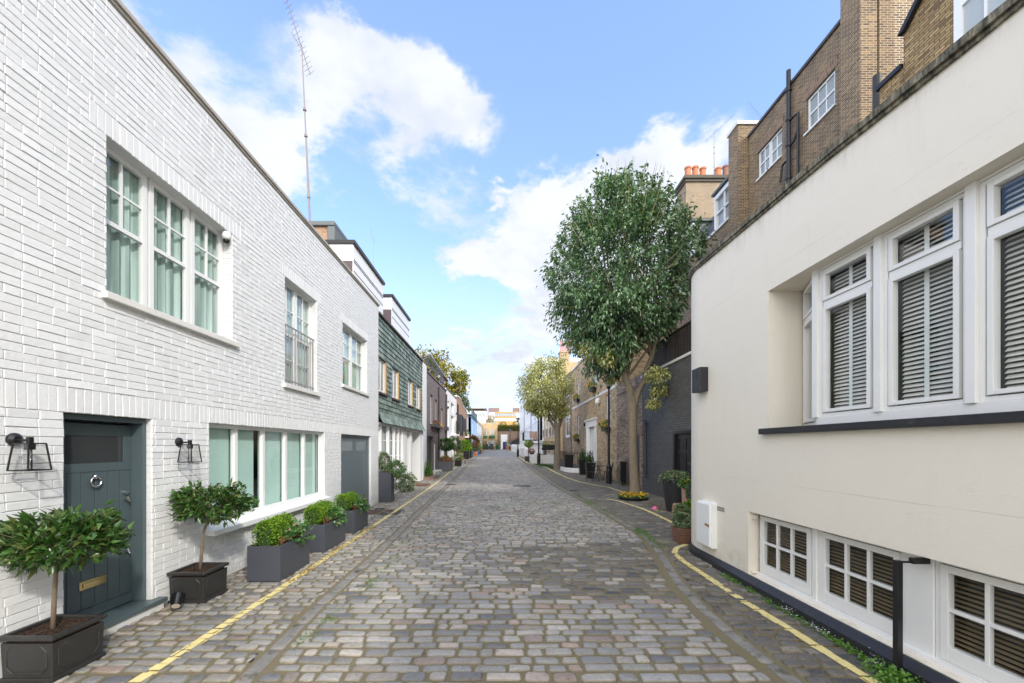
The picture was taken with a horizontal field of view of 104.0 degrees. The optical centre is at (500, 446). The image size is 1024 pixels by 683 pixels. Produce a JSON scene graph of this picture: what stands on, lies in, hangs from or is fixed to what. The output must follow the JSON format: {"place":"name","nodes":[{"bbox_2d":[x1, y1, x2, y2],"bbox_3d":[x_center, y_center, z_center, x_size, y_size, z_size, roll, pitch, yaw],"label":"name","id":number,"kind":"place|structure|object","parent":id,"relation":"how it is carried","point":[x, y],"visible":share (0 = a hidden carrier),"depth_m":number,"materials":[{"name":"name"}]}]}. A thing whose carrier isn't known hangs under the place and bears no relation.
{"place":"outdoors","nodes":[
{"label":"outdoors","id":0,"kind":"place"},
{"bbox_2d":[0,0,379,677],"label":"white brick house","id":1,"kind":"structure","parent":0,"point":[148,316],"depth_m":4.42,"materials":[{"name":"brick"}]},
{"bbox_2d":[5,433,51,470],"bbox_3d":[-3.740,0.040,3.147,0.240,0.299,0.169,0,0,0],"label":"wall lantern","id":2,"kind":"object","parent":1,"relation":"attached to","point":[12,440],"depth_m":3.14,"materials":[{"name":"black metal"}]},
{"bbox_2d":[64,422,131,613],"bbox_3d":[-4.035,0.728,3.982,0.100,1.905,0.781,0,0,0],"label":"door","id":3,"kind":"structure","parent":1,"relation":"in","point":[97,457],"depth_m":4.02,"materials":[{"name":"grey wood"}]},
{"bbox_2d":[106,145,146,305],"bbox_3d":[-4.042,-2.280,4.226,0.105,1.540,0.582,0,0,0],"label":"window","id":4,"kind":"structure","parent":1,"relation":"in","point":[126,198],"depth_m":4.34,"materials":[{"name":"white paint"}]},
{"bbox_2d":[147,178,189,322],"bbox_3d":[-4.042,-2.280,4.838,0.104,1.540,0.582,0,0,0],"label":"window","id":5,"kind":"structure","parent":1,"relation":"in","point":[164,264],"depth_m":4.85,"materials":[{"name":"glass"}]},
{"bbox_2d":[175,437,201,462],"bbox_3d":[-3.740,0.040,4.767,0.240,0.299,0.169,0,0,0],"label":"wall lantern","id":6,"kind":"object","parent":1,"relation":"attached to","point":[179,442],"depth_m":4.75,"materials":[{"name":"black metal"}]},
{"bbox_2d":[190,210,222,335],"bbox_3d":[-4.042,-2.280,5.449,0.104,1.540,0.582,0,0,0],"label":"window","id":7,"kind":"structure","parent":1,"relation":"in","point":[206,242],"depth_m":5.49,"materials":[{"name":"white paint"}]},
{"bbox_2d":[209,423,319,523],"bbox_3d":[-4.269,0.373,7.030,0.621,1.375,3.469,0,0,0],"label":"window","id":8,"kind":"structure","parent":1,"relation":"in","point":[276,466],"depth_m":7.03,"materials":[{"name":"white paint"}]},
{"bbox_2d":[285,282,294,384],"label":"window","id":9,"kind":"structure","parent":1,"relation":"in","point":[289,291],"depth_m":7.68,"materials":[{"name":"white paint"}]},
{"bbox_2d":[295,290,310,389],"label":"window","id":10,"kind":"structure","parent":1,"relation":"in","point":[302,304],"depth_m":8.22,"materials":[{"name":"white paint"}]},
{"bbox_2d":[309,221,347,239],"bbox_3d":[-4.975,-5.190,11.790,0.850,1.980,1.720,0,0,0],"label":"brick chimney","id":11,"kind":"object","parent":1,"relation":"on","point":[328,230],"visible":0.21,"depth_m":11.00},
{"bbox_2d":[284,0,311,220],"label":"tv aerial","id":12,"kind":"object","parent":11,"relation":"attached to","point":[307,170],"visible":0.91,"depth_m":11.03,"materials":[{"name":"metal"}]},
{"bbox_2d":[342,327,350,386],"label":"window","id":13,"kind":"structure","parent":1,"relation":"in","point":[346,334],"depth_m":10.53,"materials":[{"name":"glass"}]},
{"bbox_2d":[325,240,384,313],"bbox_3d":[-4.745,-4.870,12.225,1.610,1.440,2.850,0,0,0],"label":"roof dormer","id":14,"kind":"object","parent":1,"relation":"on","point":[354,258],"visible":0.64,"depth_m":11.41,"materials":[{"name":"white paint"}]},
{"bbox_2d":[341,434,368,504],"bbox_3d":[-3.950,0.764,10.785,0.060,2.138,2.230,0,0,0],"label":"garage door","id":15,"kind":"structure","parent":1,"relation":"in","point":[354,448],"depth_m":10.88,"materials":[{"name":"grey paint"}]},
{"bbox_2d":[351,333,361,390],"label":"window","id":16,"kind":"structure","parent":1,"relation":"in","point":[355,341],"depth_m":11.20,"materials":[{"name":"white paint"}]},
{"bbox_2d":[53,457,474,682],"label":"pavement","id":17,"kind":"structure","parent":0,"point":[196,663],"depth_m":4.13,"materials":[{"name":"stone"}]},
{"bbox_2d":[0,614,107,682],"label":"lead style planter","id":18,"kind":"object","parent":17,"relation":"on","point":[40,651],"visible":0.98,"depth_m":3.12,"materials":[{"name":"black metal"}]},
{"bbox_2d":[0,500,137,628],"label":"bay tree","id":19,"kind":"object","parent":18,"relation":"in","point":[29,539],"visible":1,"depth_m":3.10,"materials":[{"name":"green plant"}]},
{"bbox_2d":[170,592,185,608],"bbox_3d":[-3.573,1.694,4.429,0.138,0.171,0.176,0,0,-43],"label":"tipped black pot","id":20,"kind":"object","parent":17,"relation":"on","point":[177,599],"visible":1,"depth_m":4.39,"materials":[{"name":"plastic"}]},
{"bbox_2d":[167,562,228,602],"bbox_3d":[-3.625,1.623,4.810,0.434,0.365,0.434,0,0,0],"label":"lead style planter","id":21,"kind":"object","parent":17,"relation":"on","point":[193,582],"visible":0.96,"depth_m":4.64,"materials":[{"name":"black metal"}]},
{"bbox_2d":[165,478,259,568],"bbox_3d":[-3.479,0.942,4.901,0.908,1.141,0.991,0,0,0],"label":"bay tree","id":22,"kind":"object","parent":21,"relation":"in","point":[190,500],"visible":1,"depth_m":4.71,"materials":[{"name":"green plant"}]},
{"bbox_2d":[247,533,309,580],"bbox_3d":[-3.178,1.572,5.770,0.445,0.470,0.820,0,0,0],"label":"trough planter","id":23,"kind":"object","parent":17,"relation":"on","point":[279,562],"visible":0.84,"depth_m":5.36,"materials":[{"name":"grey metal"}]},
{"bbox_2d":[251,511,296,545],"bbox_3d":[-3.242,1.202,5.771,0.419,0.463,0.860,0,0,0],"label":"box hedge","id":24,"kind":"object","parent":23,"relation":"in","point":[266,533],"visible":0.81,"depth_m":5.51,"materials":[{"name":"green plant"}]},
{"bbox_2d":[277,515,315,546],"bbox_3d":[-3.020,1.247,5.836,0.334,0.406,0.773,0,0,0],"label":"trailing ivy","id":25,"kind":"object","parent":23,"relation":"in","point":[291,531],"visible":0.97,"depth_m":5.86,"materials":[{"name":"green plant"}]},
{"bbox_2d":[129,466,456,681],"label":"road marking","id":26,"kind":"object","parent":17,"relation":"on","point":[145,675],"visible":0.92,"depth_m":4.12,"materials":[{"name":"yellow paint"}]},
{"bbox_2d":[300,516,344,551],"bbox_3d":[-3.230,1.571,7.270,0.460,0.470,0.900,0,0,0],"label":"trough planter","id":27,"kind":"object","parent":17,"relation":"on","point":[329,535],"visible":0.66,"depth_m":6.89,"materials":[{"name":"grey metal"}]},
{"bbox_2d":[301,499,336,524],"bbox_3d":[-3.306,1.202,7.271,0.426,0.472,0.931,0,0,0],"label":"box hedge","id":28,"kind":"object","parent":27,"relation":"in","point":[314,513],"visible":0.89,"depth_m":6.99,"materials":[{"name":"green plant"}]},
{"bbox_2d":[323,502,349,526],"bbox_3d":[-3.053,1.262,7.353,0.412,0.433,0.853,0,0,0],"label":"trailing ivy","id":29,"kind":"object","parent":27,"relation":"in","point":[335,513],"visible":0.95,"depth_m":7.39,"materials":[{"name":"green plant"}]},
{"bbox_2d":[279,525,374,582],"bbox_3d":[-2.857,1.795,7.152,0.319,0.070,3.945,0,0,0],"label":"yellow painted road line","id":30,"kind":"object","parent":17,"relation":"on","point":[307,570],"visible":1,"depth_m":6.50,"materials":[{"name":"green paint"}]},
{"bbox_2d":[342,505,367,532],"bbox_3d":[-3.265,1.565,8.700,0.470,0.470,0.840,0,0,0],"label":"trough planter","id":31,"kind":"object","parent":17,"relation":"on","point":[357,522],"visible":0.54,"depth_m":8.40,"materials":[{"name":"grey metal"}]},
{"bbox_2d":[333,490,360,510],"bbox_3d":[-3.345,1.204,8.699,0.420,0.451,0.864,0,0,0],"label":"box hedge","id":32,"kind":"object","parent":31,"relation":"in","point":[346,500],"visible":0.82,"depth_m":8.46,"materials":[{"name":"green plant"}]},
{"bbox_2d":[350,493,370,513],"bbox_3d":[-3.122,1.254,8.799,0.371,0.393,0.742,0,0,0],"label":"trailing ivy","id":33,"kind":"object","parent":31,"relation":"in","point":[363,501],"visible":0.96,"depth_m":8.77,"materials":[{"name":"green plant"}]},
{"bbox_2d":[378,471,393,501],"bbox_3d":[-3.675,1.285,12.850,0.410,0.962,0.410,0,0,0],"label":"tall planter","id":34,"kind":"object","parent":17,"relation":"on","point":[385,486],"visible":0.86,"depth_m":12.64,"materials":[{"name":"grey metal"}]},
{"bbox_2d":[378,451,407,490],"bbox_3d":[-3.364,0.815,13.064,0.870,1.348,1.268,0,0,25],"label":"trailing shrub","id":35,"kind":"object","parent":34,"relation":"in","point":[397,473],"visible":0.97,"depth_m":12.81,"materials":[{"name":"green plant"}]},
{"bbox_2d":[438,460,452,470],"bbox_3d":[-3.450,1.185,24.900,0.840,0.632,0.840,0,0,0],"label":"tall planter","id":36,"kind":"object","parent":17,"relation":"on","point":[445,466],"visible":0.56,"depth_m":24.48,"materials":[{"name":"grey metal"}]},
{"bbox_2d":[440,438,454,459],"bbox_3d":[-3.386,0.416,24.895,1.076,2.011,1.062,0,0,28],"label":"ball headed tree","id":37,"kind":"object","parent":36,"relation":"in","point":[450,446],"visible":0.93,"depth_m":24.76,"materials":[{"name":"green plant"}]},
{"bbox_2d":[61,448,863,682],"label":"ground","id":38,"kind":"structure","parent":0,"point":[707,624],"depth_m":4.05,"materials":[{"name":"stone"}]},
{"bbox_2d":[234,453,482,682],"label":"kerb","id":39,"kind":"structure","parent":38,"relation":"on","point":[256,668],"depth_m":4.36,"materials":[{"name":"stone"}]},
{"bbox_2d":[378,311,425,493],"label":"slate hung house","id":40,"kind":"structure","parent":38,"relation":"on","point":[400,400],"depth_m":15.31,"materials":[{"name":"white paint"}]},
{"bbox_2d":[378,359,388,396],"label":"window","id":41,"kind":"structure","parent":40,"relation":"in","point":[382,372],"depth_m":13.43,"materials":[{"name":"white paint"}]},
{"bbox_2d":[382,426,395,477],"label":"window","id":42,"kind":"structure","parent":40,"relation":"in","point":[383,427],"depth_m":14.42,"materials":[{"name":"white paint"}]},
{"bbox_2d":[392,368,400,402],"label":"window","id":43,"kind":"structure","parent":40,"relation":"in","point":[395,374],"depth_m":15.09,"materials":[{"name":"white paint"}]},
{"bbox_2d":[383,294,410,342],"bbox_3d":[-4.745,-4.820,16.100,1.610,1.540,2.900,0,0,0],"label":"roof dormer","id":44,"kind":"object","parent":40,"relation":"on","point":[396,316],"visible":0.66,"depth_m":15.35,"materials":[{"name":"white paint"}]},
{"bbox_2d":[407,432,411,483],"bbox_3d":[-4.050,0.540,17.805,0.220,2.380,0.610,0,0,0],"label":"boarded door","id":45,"kind":"structure","parent":40,"relation":"in","point":[409,434],"depth_m":17.50,"materials":[{"name":"white paint"}]},
{"bbox_2d":[399,472,417,491],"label":"variegated ground shrub","id":46,"kind":"object","parent":38,"relation":"on","point":[410,477],"visible":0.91,"depth_m":15.49,"materials":[{"name":"green plant"}]},
{"bbox_2d":[422,362,426,479],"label":"party wall","id":47,"kind":"structure","parent":38,"relation":"on","point":[424,417],"depth_m":20.25,"materials":[{"name":"white paint"}]},
{"bbox_2d":[427,370,448,472],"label":"mauve brick house","id":48,"kind":"structure","parent":38,"relation":"on","point":[436,401],"depth_m":23.66,"materials":[{"name":"brick"}]},
{"bbox_2d":[422,354,447,383],"bbox_3d":[-3.950,-4.440,24.900,0.420,0.980,7.400,0,0,0],"label":"glass roof canopy","id":49,"kind":"object","parent":48,"relation":"on","point":[430,361],"visible":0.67,"depth_m":24.00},
{"bbox_2d":[415,343,471,397],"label":"garden tree","id":50,"kind":"object","parent":38,"relation":"on","point":[459,386],"visible":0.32,"depth_m":45.49,"materials":[{"name":"green plant"}]},
{"bbox_2d":[444,387,458,461],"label":"white rendered house","id":51,"kind":"structure","parent":38,"relation":"on","point":[452,423],"depth_m":32.00,"materials":[{"name":"paint"}]},
{"bbox_2d":[454,395,467,450],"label":"orange brick house","id":52,"kind":"structure","parent":38,"relation":"on","point":[462,412],"depth_m":38.38,"materials":[{"name":"brick"}]},
{"bbox_2d":[467,408,477,442],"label":"pale blue house","id":53,"kind":"structure","parent":38,"relation":"on","point":[472,420],"depth_m":48.04,"materials":[{"name":"paint"}]},
{"bbox_2d":[468,408,486,422],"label":"white modern block","id":54,"kind":"structure","parent":38,"relation":"on","point":[481,413],"depth_m":150.00,"materials":[{"name":"paint"}]},
{"bbox_2d":[481,423,497,448],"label":"end brick house","id":55,"kind":"structure","parent":38,"relation":"on","point":[489,429],"depth_m":104.00,"materials":[{"name":"brick"}]},
{"bbox_2d":[488,408,518,447],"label":"banded block","id":56,"kind":"structure","parent":38,"relation":"on","point":[495,415],"depth_m":159.80,"materials":[{"name":"white paint"}]},
{"bbox_2d":[498,431,519,448],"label":"end brick wall","id":57,"kind":"structure","parent":38,"relation":"on","point":[504,436],"depth_m":104.30,"materials":[{"name":"brown brick"}]},
{"bbox_2d":[519,357,581,454],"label":"white terrace","id":58,"kind":"structure","parent":38,"relation":"on","point":[528,422],"depth_m":62.40,"materials":[{"name":"paint"}]},
{"bbox_2d":[544,360,577,458],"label":"cream bay house","id":59,"kind":"structure","parent":38,"relation":"on","point":[549,434],"depth_m":40.14,"materials":[{"name":"paint"}]},
{"bbox_2d":[563,372,571,459],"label":"dark brick cottage","id":60,"kind":"structure","parent":38,"relation":"on","point":[567,433],"depth_m":33.34,"materials":[{"name":"brick"}]},
{"bbox_2d":[571,336,663,480],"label":"old brick cottage","id":61,"kind":"structure","parent":38,"relation":"on","point":[589,411],"depth_m":23.30,"materials":[{"name":"brick"}]},
{"bbox_2d":[534,154,717,496],"bbox_3d":[4.084,-3.834,13.899,5.939,11.368,5.410,0,0,0],"label":"street tree","id":62,"kind":"object","parent":38,"relation":"on","point":[600,302],"visible":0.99,"depth_m":12.76,"materials":[{"name":"green plant"}]},
{"bbox_2d":[616,373,642,489],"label":"rough brick wall","id":63,"kind":"structure","parent":38,"relation":"on","point":[622,433],"depth_m":17.77,"materials":[{"name":"brick"}]},
{"bbox_2d":[512,453,802,682],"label":"kerb","id":64,"kind":"structure","parent":38,"relation":"on","point":[760,656],"depth_m":4.24,"materials":[{"name":"stone"}]},
{"bbox_2d":[640,351,690,497],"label":"dark painted wall","id":65,"kind":"structure","parent":38,"relation":"on","point":[666,434],"depth_m":13.27,"materials":[{"name":"grey brick"}]},
{"bbox_2d":[649,321,690,369],"bbox_3d":[5.695,-3.280,11.400,0.090,0.980,7.600,0,0,0],"label":"trellis fence","id":66,"kind":"object","parent":65,"relation":"on","point":[661,357],"visible":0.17,"depth_m":13.11,"materials":[{"name":"wood"}]},
{"bbox_2d":[677,433,690,477],"bbox_3d":[5.635,0.700,12.265,0.130,2.180,1.130,0,0,0],"label":"door","id":67,"kind":"structure","parent":65,"relation":"in","point":[683,440],"depth_m":12.29,"materials":[{"name":"wood"}]},
{"bbox_2d":[661,174,728,361],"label":"mansard terrace","id":68,"kind":"structure","parent":38,"relation":"on","point":[718,221],"depth_m":15.08,"materials":[{"name":"brown brick"}]},
{"bbox_2d":[674,164,728,254],"bbox_3d":[10.180,-5.800,19.400,3.080,15.300,1.240,0,0,0],"label":"chimney stack","id":69,"kind":"object","parent":68,"relation":"on","point":[702,187],"visible":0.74,"depth_m":18.90,"materials":[{"name":"brick"}]},
{"bbox_2d":[726,120,758,233],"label":"party pier","id":70,"kind":"structure","parent":38,"relation":"on","point":[738,132],"depth_m":12.92,"materials":[{"name":"brown brick"}]},
{"bbox_2d":[747,0,893,215],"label":"tall brick terrace","id":71,"kind":"structure","parent":38,"relation":"on","point":[795,131],"depth_m":10.53,"materials":[{"name":"brick"}]},
{"bbox_2d":[756,141,770,181],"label":"window","id":72,"kind":"structure","parent":71,"relation":"in","point":[765,155],"depth_m":12.17,"materials":[{"name":"white paint"}]},
{"bbox_2d":[768,128,781,169],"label":"window","id":73,"kind":"structure","parent":71,"relation":"in","point":[776,143],"depth_m":11.70,"materials":[{"name":"glass"}]},
{"bbox_2d":[803,71,835,136],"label":"window","id":74,"kind":"structure","parent":71,"relation":"in","point":[822,102],"depth_m":10.03,"materials":[{"name":"white paint"}]},
{"bbox_2d":[840,0,913,136],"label":"chimney breast","id":75,"kind":"object","parent":71,"relation":"attached to","point":[858,45],"depth_m":8.50,"materials":[{"name":"brown brick"}]},
{"bbox_2d":[872,72,881,110],"bbox_3d":[6.500,-4.780,6.910,0.119,3.260,0.119,0,0,0],"label":"vent pipe","id":76,"kind":"object","parent":75,"relation":"attached to","point":[876,79],"visible":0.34,"depth_m":6.88,"materials":[{"name":"black metal"}]},
{"bbox_2d":[688,0,1023,682],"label":"cream curved house","id":77,"kind":"structure","parent":38,"relation":"on","point":[857,347],"depth_m":3.48,"materials":[{"name":"paint"}]},
{"bbox_2d":[692,367,707,392],"bbox_3d":[3.192,-1.060,6.400,0.157,0.380,0.270,0,0,0],"label":"alarm box","id":78,"kind":"object","parent":77,"relation":"attached to","point":[699,379],"visible":1,"depth_m":6.28,"materials":[{"name":"black paint"}]},
{"bbox_2d":[696,500,716,548],"bbox_3d":[3.203,1.200,6.220,0.134,0.680,0.420,0,0,0],"label":"meter box","id":79,"kind":"object","parent":77,"relation":"attached to","point":[706,523],"visible":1,"depth_m":6.10,"materials":[{"name":"white paint"}]},
{"bbox_2d":[696,501,710,546],"bbox_3d":[3.204,1.198,6.220,0.132,0.645,0.400,0,0,0],"label":"door","id":80,"kind":"structure","parent":79,"relation":"in","point":[703,510],"depth_m":6.19,"materials":[{"name":"white paint"}]},
{"bbox_2d":[760,515,812,597],"bbox_3d":[3.414,1.258,4.755,0.108,0.805,0.910,0,0,0],"label":"window","id":81,"kind":"structure","parent":77,"relation":"in","point":[804,586],"depth_m":4.71,"materials":[{"name":"white paint"}]},
{"bbox_2d":[803,279,815,425],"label":"window","id":82,"kind":"structure","parent":77,"relation":"in","point":[807,293],"depth_m":4.76,"materials":[{"name":"white paint"}]},
{"bbox_2d":[820,243,872,416],"bbox_3d":[3.456,-1.089,3.942,0.136,1.554,0.643,0,0,0],"label":"window","id":83,"kind":"structure","parent":77,"relation":"in","point":[863,287],"depth_m":3.99,"materials":[{"name":"white paint"}]},
{"bbox_2d":[819,530,904,641],"bbox_3d":[3.414,1.258,3.785,0.108,0.805,0.910,0,0,0],"label":"window","id":84,"kind":"structure","parent":77,"relation":"in","point":[884,623],"depth_m":3.81,"materials":[{"name":"white paint"}]},
{"bbox_2d":[755,528,986,682],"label":"window frame","id":85,"kind":"structure","parent":77,"relation":"in","point":[920,579],"depth_m":3.23,"materials":[{"name":"white paint"}]},
{"bbox_2d":[893,557,930,671],"bbox_3d":[3.232,1.363,3.147,0.255,0.975,0.045,0,0,0],"label":"black post bracket","id":86,"kind":"object","parent":77,"relation":"attached to","point":[898,614],"visible":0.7,"depth_m":3.13,"materials":[{"name":"metal"}]},
{"bbox_2d":[812,156,1023,424],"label":"window frame","id":87,"kind":"structure","parent":77,"relation":"in","point":[972,405],"depth_m":3.04,"materials":[{"name":"white paint"}]},
{"bbox_2d":[884,193,963,410],"bbox_3d":[3.456,-1.089,3.230,0.136,1.554,0.638,0,0,0],"label":"window","id":88,"kind":"structure","parent":77,"relation":"in","point":[953,247],"depth_m":3.27,"materials":[{"name":"white paint"}]},
{"bbox_2d":[936,561,1023,682],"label":"window","id":89,"kind":"structure","parent":77,"relation":"in","point":[985,669],"depth_m":2.85,"materials":[{"name":"white paint"}]},
{"bbox_2d":[980,160,1023,402],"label":"window","id":90,"kind":"structure","parent":77,"relation":"in","point":[994,227],"depth_m":2.75,"materials":[{"name":"white paint"}]},
{"bbox_2d":[875,63,902,103],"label":"yard wall","id":91,"kind":"structure","parent":38,"relation":"on","point":[888,85],"depth_m":6.14,"materials":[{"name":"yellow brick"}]},
{"bbox_2d":[897,0,1005,83],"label":"mustard brick extension","id":92,"kind":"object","parent":38,"relation":"on","point":[930,31],"visible":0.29,"depth_m":5.54,"materials":[{"name":"brick"}]},
{"bbox_2d":[953,0,1005,42],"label":"window","id":93,"kind":"structure","parent":92,"relation":"in","point":[966,13],"depth_m":5.16,"materials":[{"name":"white paint"}]},
{"bbox_2d":[121,0,839,421],"label":"sky","id":94,"kind":"structure","parent":0,"point":[461,134],"materials":[{"name":"blue"}]},
{"bbox_2d":[473,449,520,456],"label":"road","id":95,"kind":"structure","parent":0,"point":[497,453],"depth_m":57.82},
{"bbox_2d":[257,457,773,682],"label":"road","id":96,"kind":"structure","parent":0,"point":[399,661],"depth_m":4.34,"materials":[{"name":"stone"}]},
{"bbox_2d":[499,542,675,599],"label":"road","id":97,"kind":"structure","parent":0,"point":[631,574],"depth_m":5.80,"materials":[{"name":"stone"}]},
{"bbox_2d":[520,457,887,682],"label":"pavement","id":98,"kind":"structure","parent":0,"point":[649,521],"depth_m":4.70,"materials":[{"name":"stone"}]},
{"bbox_2d":[529,441,553,463],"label":"white wall","id":99,"kind":"structure","parent":98,"relation":"on","point":[547,459],"depth_m":30.60,"materials":[{"name":"paint"}]},
{"bbox_2d":[514,350,578,468],"bbox_3d":[2.968,-2.386,26.076,4.469,7.872,3.840,0,0,0],"label":"street tree","id":100,"kind":"object","parent":98,"relation":"on","point":[554,400],"visible":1,"depth_m":25.64,"materials":[{"name":"green plant"}]},
{"bbox_2d":[604,380,611,483],"bbox_3d":[4.890,-0.712,18.100,0.465,4.830,0.465,0,0,0],"label":"street lamp","id":101,"kind":"object","parent":98,"relation":"on","point":[608,474],"visible":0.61,"depth_m":18.05,"materials":[{"name":"black metal"}]},
{"bbox_2d":[617,491,648,500],"bbox_3d":[4.425,1.645,13.350,1.053,0.290,1.000,0,0,0],"label":"low flower planter","id":102,"kind":"object","parent":98,"relation":"on","point":[628,496],"visible":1,"depth_m":13.16,"materials":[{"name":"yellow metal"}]},
{"bbox_2d":[671,526,690,543],"bbox_3d":[3.440,1.671,7.550,0.321,0.297,0.321,0,0,0],"label":"ribbed terracotta pot","id":103,"kind":"object","parent":98,"relation":"on","point":[681,535],"visible":0.74,"depth_m":7.42,"materials":[{"name":"brown ceramic"}]},
{"bbox_2d":[670,511,690,528],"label":"variegated shrub","id":104,"kind":"object","parent":103,"relation":"in","point":[685,523],"visible":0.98,"depth_m":7.48,"materials":[{"name":"green plant"}]},
{"bbox_2d":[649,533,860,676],"bbox_3d":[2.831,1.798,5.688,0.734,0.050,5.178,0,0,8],"label":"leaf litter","id":105,"kind":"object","parent":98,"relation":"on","point":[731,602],"visible":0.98,"depth_m":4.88,"materials":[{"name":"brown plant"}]},
{"bbox_2d":[675,553,880,682],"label":"road marking","id":106,"kind":"object","parent":98,"relation":"on","point":[825,651],"visible":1,"depth_m":3.87,"materials":[{"name":"yellow paint"}]},
{"bbox_2d":[721,572,888,667],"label":"creeping weeds","id":107,"kind":"object","parent":98,"relation":"on","point":[842,643],"visible":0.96,"depth_m":3.87,"materials":[{"name":"green plant"}]},
{"bbox_2d":[856,655,925,682],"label":"creeping weeds","id":108,"kind":"object","parent":98,"relation":"on","point":[894,675],"visible":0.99,"depth_m":3.08,"materials":[{"name":"green plant"}]},
{"bbox_3d":[4.925,1.820,11.025,1.150,0.060,1.150,0,0,0],"label":"stone slab","id":109,"kind":"object","parent":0,"visible":0},
{"bbox_2d":[662,478,690,511],"bbox_3d":[4.820,1.332,11.000,0.750,0.900,0.750,0,0,0],"label":"round black pot","id":110,"kind":"object","parent":109,"relation":"on","point":[672,492],"visible":0.48,"depth_m":10.78,"materials":[{"name":"plastic"}]},
{"bbox_2d":[658,470,690,482],"bbox_3d":[4.786,0.842,11.037,0.841,0.423,0.919,0,0,0],"label":"variegated shrub","id":111,"kind":"object","parent":110,"relation":"in","point":[667,474],"visible":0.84,"depth_m":10.87,"materials":[{"name":"green plant"}]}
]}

